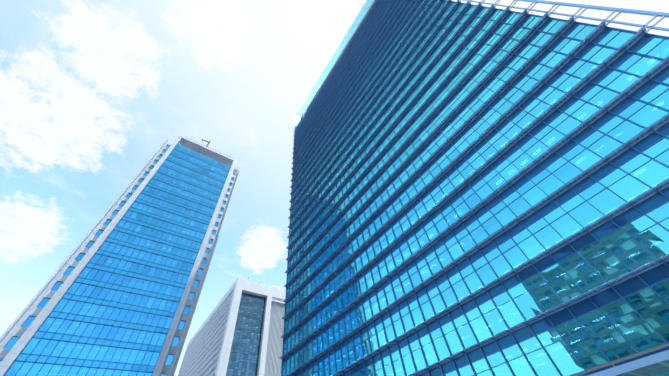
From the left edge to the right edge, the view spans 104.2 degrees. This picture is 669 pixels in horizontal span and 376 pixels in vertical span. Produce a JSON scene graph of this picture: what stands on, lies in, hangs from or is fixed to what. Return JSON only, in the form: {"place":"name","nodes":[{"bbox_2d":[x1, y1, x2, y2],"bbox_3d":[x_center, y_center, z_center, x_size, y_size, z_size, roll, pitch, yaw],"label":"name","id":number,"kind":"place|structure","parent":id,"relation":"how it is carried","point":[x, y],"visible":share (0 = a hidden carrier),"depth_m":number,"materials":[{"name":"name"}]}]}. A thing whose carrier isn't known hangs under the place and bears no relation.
{"place":"outdoors","nodes":[
{"label":"outdoors","id":0,"kind":"place"},
{"bbox_2d":[0,0,668,375],"label":"sky","id":1,"kind":"structure","parent":0,"point":[90,90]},
{"bbox_2d":[280,0,668,375],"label":"building","id":2,"kind":"structure","parent":0,"point":[479,189],"depth_m":34.00,"materials":[{"name":"blue glass"}]},
{"bbox_3d":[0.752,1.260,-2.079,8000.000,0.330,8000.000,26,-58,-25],"label":"ground","id":3,"kind":"structure","parent":0,"visible":0},
{"bbox_2d":[0,134,239,375],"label":"tower","id":4,"kind":"structure","parent":3,"relation":"on","point":[118,293],"depth_m":73.44,"materials":[{"name":"glass"},{"name":"concrete"}]},
{"bbox_2d":[178,278,285,375],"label":"building","id":5,"kind":"structure","parent":3,"relation":"on","point":[240,332],"depth_m":164.50,"materials":[{"name":"concrete"}]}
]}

